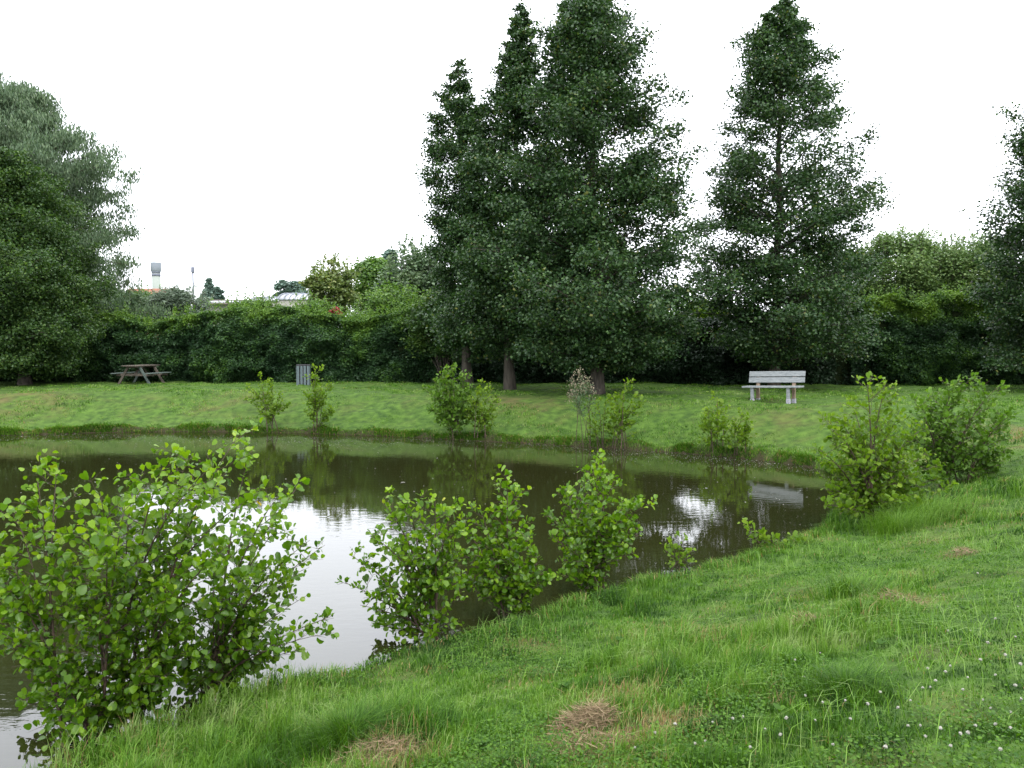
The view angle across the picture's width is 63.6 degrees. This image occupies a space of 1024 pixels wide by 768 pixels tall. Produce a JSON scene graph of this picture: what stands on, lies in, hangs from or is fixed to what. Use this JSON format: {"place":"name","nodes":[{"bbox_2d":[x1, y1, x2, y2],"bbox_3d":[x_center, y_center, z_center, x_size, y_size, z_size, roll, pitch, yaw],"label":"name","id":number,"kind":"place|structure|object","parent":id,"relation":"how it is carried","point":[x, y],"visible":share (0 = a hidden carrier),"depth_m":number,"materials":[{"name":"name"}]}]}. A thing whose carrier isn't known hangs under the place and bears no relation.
{"place":"outdoors","nodes":[
{"label":"outdoors","id":0,"kind":"place"},
{"bbox_2d":[133,287,172,335],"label":"brick house","id":1,"kind":"structure","parent":0,"point":[157,290],"depth_m":122.45,"materials":[{"name":"brick"}]},
{"bbox_2d":[2,434,819,524],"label":"floating flecks","id":2,"kind":"object","parent":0,"point":[424,450],"visible":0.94,"depth_m":19.93,"materials":[{"name":"green plant"}]},
{"bbox_2d":[0,432,839,767],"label":"water","id":3,"kind":"structure","parent":0,"point":[704,504],"depth_m":13.04,"materials":[{"name":"black liquid"}]},
{"bbox_2d":[0,367,1023,767],"bbox_3d":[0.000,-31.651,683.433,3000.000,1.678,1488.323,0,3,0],"label":"ground","id":4,"kind":"structure","parent":0,"point":[156,411],"depth_m":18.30,"materials":[{"name":"green plant"}]},
{"bbox_2d":[0,146,123,384],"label":"broad tree","id":5,"kind":"object","parent":4,"relation":"on","point":[40,337],"visible":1,"depth_m":30.09,"materials":[{"name":"green plant"}]},
{"bbox_2d":[0,448,167,752],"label":"young alder","id":6,"kind":"object","parent":4,"relation":"on","point":[75,692],"visible":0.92,"depth_m":5.12,"materials":[{"name":"green plant"}]},
{"bbox_2d":[0,71,172,328],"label":"willow tree","id":7,"kind":"object","parent":4,"relation":"on","point":[29,121],"visible":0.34,"depth_m":34.78,"materials":[{"name":"green plant"}]},
{"bbox_2d":[110,283,153,331],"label":"shrub","id":8,"kind":"object","parent":4,"relation":"on","point":[139,298],"visible":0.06,"depth_m":42.49,"materials":[{"name":"green plant"}]},
{"bbox_2d":[110,364,170,383],"bbox_3d":[-14.465,-0.357,32.194,1.611,0.771,1.540,0,3,8],"label":"picnic table","id":9,"kind":"object","parent":4,"relation":"on","point":[141,370],"visible":0.94,"depth_m":31.79,"materials":[{"name":"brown wood"}]},
{"bbox_2d":[128,281,169,333],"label":"shrub","id":10,"kind":"object","parent":4,"relation":"on","point":[145,292],"visible":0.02,"depth_m":45.26,"materials":[{"name":"green plant"}]},
{"bbox_2d":[150,262,160,288],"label":"water tower","id":11,"kind":"structure","parent":4,"relation":"on","point":[155,268],"depth_m":257.56,"materials":[{"name":"concrete"}]},
{"bbox_2d":[49,417,278,727],"bbox_3d":[-2.269,1.288,5.459,1.522,2.089,1.204,0,3,0],"label":"young alder","id":12,"kind":"object","parent":4,"relation":"on","point":[155,616],"visible":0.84,"depth_m":5.30,"materials":[{"name":"green plant"}]},
{"bbox_2d":[138,281,215,334],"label":"shrub","id":13,"kind":"object","parent":4,"relation":"on","point":[177,296],"visible":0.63,"depth_m":43.05,"materials":[{"name":"green plant"}]},
{"bbox_2d":[191,267,194,294],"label":"tower","id":14,"kind":"structure","parent":4,"relation":"on","point":[192,270],"depth_m":258.47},
{"bbox_2d":[195,277,217,301],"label":"conifer","id":15,"kind":"object","parent":4,"relation":"on","point":[209,285],"visible":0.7,"depth_m":148.68,"materials":[{"name":"green plant"}]},
{"bbox_2d":[212,286,224,299],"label":"tree","id":16,"kind":"object","parent":4,"relation":"on","point":[219,292],"visible":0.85,"depth_m":148.89,"materials":[{"name":"green plant"}]},
{"bbox_2d":[207,300,245,325],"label":"workshop","id":17,"kind":"structure","parent":4,"relation":"on","point":[216,301],"depth_m":65.79,"materials":[{"name":"metal"}]},
{"bbox_2d":[0,292,453,382],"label":"hedge","id":18,"kind":"object","parent":4,"relation":"on","point":[233,347],"visible":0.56,"depth_m":33.09,"materials":[{"name":"green plant"}]},
{"bbox_2d":[219,284,278,324],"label":"shrub","id":19,"kind":"object","parent":4,"relation":"on","point":[249,301],"visible":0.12,"depth_m":39.45,"materials":[{"name":"green plant"}]},
{"bbox_2d":[165,437,338,709],"bbox_3d":[-1.853,1.357,5.807,1.421,1.953,0.902,0,3,0],"label":"young alder","id":20,"kind":"object","parent":4,"relation":"on","point":[222,659],"visible":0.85,"depth_m":5.75,"materials":[{"name":"green plant"}]},
{"bbox_2d":[251,296,278,304],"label":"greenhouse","id":21,"kind":"object","parent":4,"relation":"on","point":[266,300],"visible":0.13,"depth_m":62.38,"materials":[{"name":"glass"}]},
{"bbox_2d":[244,371,291,431],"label":"alder sapling","id":22,"kind":"object","parent":4,"relation":"on","point":[272,408],"visible":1,"depth_m":23.54,"materials":[{"name":"green plant"}]},
{"bbox_2d":[273,278,290,296],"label":"tree","id":23,"kind":"object","parent":4,"relation":"on","point":[280,285],"visible":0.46,"depth_m":148.59,"materials":[{"name":"green plant"}]},
{"bbox_2d":[277,293,311,306],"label":"greenhouse","id":24,"kind":"object","parent":4,"relation":"on","point":[286,297],"visible":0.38,"depth_m":57.86,"materials":[{"name":"glass"}]},
{"bbox_2d":[285,280,308,292],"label":"tree","id":25,"kind":"object","parent":4,"relation":"on","point":[292,288],"visible":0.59,"depth_m":148.47,"materials":[{"name":"green plant"}]},
{"bbox_2d":[296,364,310,384],"bbox_3d":[-7.797,-0.343,30.833,0.502,0.762,0.500,-1,3,-12],"label":"litter bin","id":26,"kind":"object","parent":4,"relation":"on","point":[302,370],"visible":0.86,"depth_m":30.60,"materials":[{"name":"metal"}]},
{"bbox_2d":[277,291,344,325],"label":"shrub","id":27,"kind":"object","parent":4,"relation":"on","point":[324,302],"visible":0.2,"depth_m":39.42,"materials":[{"name":"green plant"}]},
{"bbox_2d":[301,363,335,430],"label":"alder sapling","id":28,"kind":"object","parent":4,"relation":"on","point":[315,401],"visible":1,"depth_m":23.18,"materials":[{"name":"green plant"}]},
{"bbox_2d":[295,251,365,328],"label":"tree","id":29,"kind":"object","parent":4,"relation":"on","point":[332,283],"visible":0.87,"depth_m":44.14,"materials":[{"name":"green plant"}]},
{"bbox_2d":[329,307,342,315],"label":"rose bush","id":30,"kind":"object","parent":4,"relation":"on","point":[337,308],"visible":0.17,"depth_m":35.41,"materials":[{"name":"green plant"}]},
{"bbox_2d":[219,685,454,767],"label":"grass tuft","id":31,"kind":"object","parent":4,"relation":"on","point":[366,713],"visible":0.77,"depth_m":4.51,"materials":[{"name":"green plant"}]},
{"bbox_2d":[301,729,434,767],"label":"hay clump","id":32,"kind":"object","parent":4,"relation":"on","point":[389,743],"visible":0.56,"depth_m":4.26,"materials":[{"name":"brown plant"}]},
{"bbox_2d":[348,254,394,311],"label":"tree","id":33,"kind":"object","parent":4,"relation":"on","point":[372,267],"visible":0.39,"depth_m":46.81,"materials":[{"name":"green plant"}]},
{"bbox_2d":[338,272,427,327],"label":"shrub","id":34,"kind":"object","parent":4,"relation":"on","point":[384,296],"visible":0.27,"depth_m":36.07,"materials":[{"name":"green plant"}]},
{"bbox_2d":[379,248,398,267],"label":"tree","id":35,"kind":"object","parent":4,"relation":"on","point":[386,253],"visible":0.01,"depth_m":59.35,"materials":[{"name":"green plant"}]},
{"bbox_2d":[334,485,469,643],"bbox_3d":[-0.935,1.552,6.987,1.174,1.416,0.730,0,3,0],"label":"young alder","id":36,"kind":"object","parent":4,"relation":"on","point":[427,586],"visible":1,"depth_m":6.99,"materials":[{"name":"green plant"}]},
{"bbox_2d":[368,233,445,301],"bbox_3d":[-4.885,-3.890,40.803,4.599,7.148,4.366,0,3,0],"label":"birch tree","id":37,"kind":"object","parent":4,"relation":"on","point":[414,268],"visible":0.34,"depth_m":39.98,"materials":[{"name":"green plant"}]},
{"bbox_2d":[0,420,860,766],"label":"bank fringe","id":38,"kind":"object","parent":4,"relation":"on","point":[514,438],"visible":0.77,"depth_m":18.55,"materials":[{"name":"green plant"}]},
{"bbox_2d":[393,288,473,379],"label":"shrub","id":39,"kind":"object","parent":4,"relation":"on","point":[421,337],"visible":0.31,"depth_m":31.95,"materials":[{"name":"green plant"}]},
{"bbox_2d":[422,362,478,438],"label":"alder shrub","id":40,"kind":"object","parent":4,"relation":"on","point":[450,409],"visible":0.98,"depth_m":21.61,"materials":[{"name":"green plant"}]},
{"bbox_2d":[412,56,503,386],"bbox_3d":[-1.675,-5.625,29.307,3.964,11.752,4.002,0,3,0],"label":"alder tree","id":41,"kind":"object","parent":4,"relation":"on","point":[443,153],"visible":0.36,"depth_m":28.74,"materials":[{"name":"green plant"}]},
{"bbox_2d":[473,737,486,744],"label":"weed plant","id":42,"kind":"object","parent":4,"relation":"on","point":[478,739],"visible":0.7,"depth_m":4.14,"materials":[{"name":"green plant"}]},
{"bbox_2d":[464,378,500,437],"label":"alder shrub","id":43,"kind":"object","parent":4,"relation":"on","point":[482,419],"visible":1,"depth_m":21.39,"materials":[{"name":"green plant"}]},
{"bbox_2d":[415,0,587,389],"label":"alder tree","id":44,"kind":"object","parent":4,"relation":"on","point":[513,58],"visible":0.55,"depth_m":26.94,"materials":[{"name":"green plant"}]},
{"bbox_2d":[449,464,555,618],"bbox_3d":[-0.123,1.475,7.640,1.056,1.501,0.829,0,3,0],"label":"young alder","id":45,"kind":"object","parent":4,"relation":"on","point":[514,589],"visible":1,"depth_m":7.62,"materials":[{"name":"green plant"}]},
{"bbox_2d":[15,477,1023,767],"bbox_3d":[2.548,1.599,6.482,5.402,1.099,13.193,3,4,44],"label":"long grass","id":46,"kind":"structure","parent":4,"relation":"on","point":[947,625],"depth_m":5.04,"materials":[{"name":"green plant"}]},
{"bbox_2d":[102,499,1023,767],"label":"clover leaves","id":47,"kind":"object","parent":4,"relation":"on","point":[837,752],"visible":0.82,"depth_m":4.04,"materials":[{"name":"green plant"}]},
{"bbox_2d":[558,681,570,687],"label":"weed plant","id":48,"kind":"object","parent":4,"relation":"on","point":[564,684],"visible":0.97,"depth_m":4.96,"materials":[{"name":"green plant"}]},
{"bbox_2d":[566,367,599,447],"bbox_3d":[1.680,0.542,20.316,0.725,2.025,0.720,-3,4,-44],"label":"willowherb","id":49,"kind":"object","parent":4,"relation":"on","point":[579,398],"visible":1,"depth_m":20.23,"materials":[{"name":"grey plant"}]},
{"bbox_2d":[540,695,640,740],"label":"hay clump","id":50,"kind":"object","parent":4,"relation":"on","point":[587,714],"visible":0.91,"depth_m":4.20,"materials":[{"name":"beige plant"}]},
{"bbox_2d":[441,0,748,394],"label":"alder tree","id":51,"kind":"object","parent":4,"relation":"on","point":[598,328],"visible":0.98,"depth_m":24.21,"materials":[{"name":"green plant"}]},
{"bbox_2d":[539,714,650,767],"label":"hay clump","id":52,"kind":"object","parent":4,"relation":"on","point":[583,734],"visible":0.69,"depth_m":3.93,"materials":[{"name":"beige plant"}]},
{"bbox_2d":[580,397,611,447],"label":"alder sapling","id":53,"kind":"object","parent":4,"relation":"on","point":[604,416],"visible":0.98,"depth_m":19.93,"materials":[{"name":"green plant"}]},
{"bbox_2d":[541,448,657,593],"bbox_3d":[0.904,1.425,8.546,1.188,1.545,1.015,0,3,0],"label":"young alder","id":54,"kind":"object","parent":4,"relation":"on","point":[592,554],"visible":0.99,"depth_m":8.41,"materials":[{"name":"green plant"}]},
{"bbox_2d":[600,237,640,300],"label":"shrub","id":55,"kind":"object","parent":4,"relation":"on","point":[623,273],"visible":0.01,"depth_m":39.05,"materials":[{"name":"green plant"}]},
{"bbox_2d":[604,378,646,448],"bbox_3d":[2.587,0.690,19.819,1.060,1.715,0.958,2,4,36],"label":"alder sapling","id":56,"kind":"object","parent":4,"relation":"on","point":[621,412],"visible":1,"depth_m":19.74,"materials":[{"name":"green plant"}]},
{"bbox_2d":[449,307,864,385],"bbox_3d":[5.431,-1.491,32.173,16.042,3.183,2.509,0,3,5],"label":"hedge","id":57,"kind":"object","parent":4,"relation":"on","point":[704,363],"visible":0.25,"depth_m":31.85,"materials":[{"name":"green plant"}]},
{"bbox_2d":[660,531,696,571],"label":"alder sapling","id":58,"kind":"object","parent":4,"relation":"on","point":[674,546],"visible":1,"depth_m":9.23,"materials":[{"name":"green plant"}]},
{"bbox_2d":[678,297,724,334],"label":"shrub","id":59,"kind":"object","parent":4,"relation":"on","point":[703,315],"visible":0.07,"depth_m":36.32,"materials":[{"name":"green plant"}]},
{"bbox_2d":[698,389,735,453],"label":"alder sapling","id":60,"kind":"object","parent":4,"relation":"on","point":[718,421],"visible":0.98,"depth_m":18.59,"materials":[{"name":"green plant"}]},
{"bbox_2d":[721,407,756,454],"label":"alder sapling","id":61,"kind":"object","parent":4,"relation":"on","point":[741,436],"visible":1,"depth_m":18.13,"materials":[{"name":"green plant"}]},
{"bbox_2d":[732,694,749,700],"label":"weed plant","id":62,"kind":"object","parent":4,"relation":"on","point":[742,698],"visible":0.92,"depth_m":4.07,"materials":[{"name":"green plant"}]},
{"bbox_2d":[742,371,805,403],"bbox_3d":[7.134,0.111,22.472,1.580,0.910,0.603,0,2,39],"label":"park bench","id":63,"kind":"object","parent":4,"relation":"on","point":[759,377],"visible":0.88,"depth_m":22.52,"materials":[{"name":"grey wood"}]},
{"bbox_2d":[737,517,811,550],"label":"alder sapling","id":64,"kind":"object","parent":4,"relation":"on","point":[763,537],"visible":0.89,"depth_m":9.77,"materials":[{"name":"green plant"}]},
{"bbox_2d":[773,703,787,712],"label":"weed plant","id":65,"kind":"object","parent":4,"relation":"on","point":[778,707],"visible":1,"depth_m":3.82,"materials":[{"name":"green plant"}]},
{"bbox_2d":[669,0,899,385],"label":"alder tree","id":66,"kind":"object","parent":4,"relation":"on","point":[773,345],"visible":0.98,"depth_m":26.98,"materials":[{"name":"green plant"}]},
{"bbox_2d":[782,611,833,624],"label":"hay clump","id":67,"kind":"object","parent":4,"relation":"on","point":[804,618],"visible":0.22,"depth_m":5.70,"materials":[{"name":"beige plant"}]},
{"bbox_2d":[784,240,907,315],"bbox_3d":[15.629,-3.699,39.763,6.240,6.856,6.212,1,3,24],"label":"shrub","id":68,"kind":"object","parent":4,"relation":"on","point":[862,254],"visible":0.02,"depth_m":38.99,"materials":[{"name":"green plant"}]},
{"bbox_2d":[774,646,937,708],"bbox_3d":[1.636,1.437,4.043,0.845,0.311,0.814,0,3,0],"label":"grass tuft","id":69,"kind":"object","parent":4,"relation":"on","point":[854,675],"visible":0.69,"depth_m":4.02,"materials":[{"name":"green plant"}]},
{"bbox_2d":[767,564,944,603],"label":"grass tuft","id":70,"kind":"object","parent":4,"relation":"on","point":[849,585],"visible":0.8,"depth_m":6.45,"materials":[{"name":"green plant"}]},
{"bbox_2d":[873,639,887,644],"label":"weed plant","id":71,"kind":"object","parent":4,"relation":"on","point":[879,642],"visible":1,"depth_m":4.92,"materials":[{"name":"green plant"}]},
{"bbox_2d":[804,371,958,522],"bbox_3d":[4.802,0.850,10.979,2.006,2.062,1.342,0,3,0],"label":"alder shrub","id":72,"kind":"object","parent":4,"relation":"on","point":[865,464],"visible":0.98,"depth_m":10.86,"materials":[{"name":"green plant"}]},
{"bbox_2d":[830,498,960,540],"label":"grass tuft","id":73,"kind":"object","parent":4,"relation":"on","point":[894,526],"visible":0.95,"depth_m":9.91,"materials":[{"name":"green plant"}]},
{"bbox_2d":[862,587,929,606],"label":"hay clump","id":74,"kind":"object","parent":4,"relation":"on","point":[888,594],"visible":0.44,"depth_m":6.11,"materials":[{"name":"beige plant"}]},
{"bbox_2d":[845,223,959,319],"bbox_3d":[17.569,-3.792,37.819,5.497,7.146,5.216,0,3,0],"label":"shrub","id":75,"kind":"object","parent":4,"relation":"on","point":[914,268],"visible":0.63,"depth_m":36.81,"materials":[{"name":"leaf"},{"name":"twig bark"}]},
{"bbox_2d":[828,481,1012,532],"bbox_3d":[5.143,1.553,10.313,2.334,0.741,2.194,-1,3,-21],"label":"grass tuft","id":76,"kind":"object","parent":4,"relation":"on","point":[934,509],"visible":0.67,"depth_m":10.26,"materials":[{"name":"green plant"}]},
{"bbox_2d":[848,280,1023,385],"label":"hedge","id":77,"kind":"object","parent":4,"relation":"on","point":[936,343],"visible":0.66,"depth_m":31.17,"materials":[{"name":"green plant"}]},
{"bbox_2d":[894,227,978,319],"bbox_3d":[19.771,-3.778,38.757,4.291,7.133,4.325,0,3,0],"label":"shrub","id":78,"kind":"object","parent":4,"relation":"on","point":[945,241],"visible":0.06,"depth_m":37.88,"materials":[{"name":"green plant"}]},
{"bbox_2d":[940,546,977,555],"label":"hay clump","id":79,"kind":"object","parent":4,"relation":"on","point":[963,551],"visible":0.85,"depth_m":8.00,"materials":[{"name":"beige plant"}]},
{"bbox_2d":[900,370,1019,486],"bbox_3d":[6.570,0.684,12.108,1.570,1.787,1.839,1,3,24],"label":"alder shrub","id":80,"kind":"object","parent":4,"relation":"on","point":[954,453],"visible":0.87,"depth_m":12.19,"materials":[{"name":"green plant"}]},
{"bbox_2d":[959,605,969,609],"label":"weed plant","id":81,"kind":"object","parent":4,"relation":"on","point":[965,607],"visible":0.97,"depth_m":5.58,"materials":[{"name":"green plant"}]},
{"bbox_2d":[922,226,1022,320],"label":"shrub","id":82,"kind":"object","parent":4,"relation":"on","point":[965,263],"visible":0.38,"depth_m":36.93,"materials":[{"name":"green plant"}]},
{"bbox_2d":[957,102,1023,374],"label":"alder tree","id":83,"kind":"object","parent":4,"relation":"on","point":[1008,300],"visible":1,"depth_m":27.00,"materials":[{"name":"green plant"}]},
{"bbox_2d":[0,0,1023,314],"label":"sky","id":84,"kind":"structure","parent":0,"point":[269,138],"materials":[{"name":"white"}]}
]}

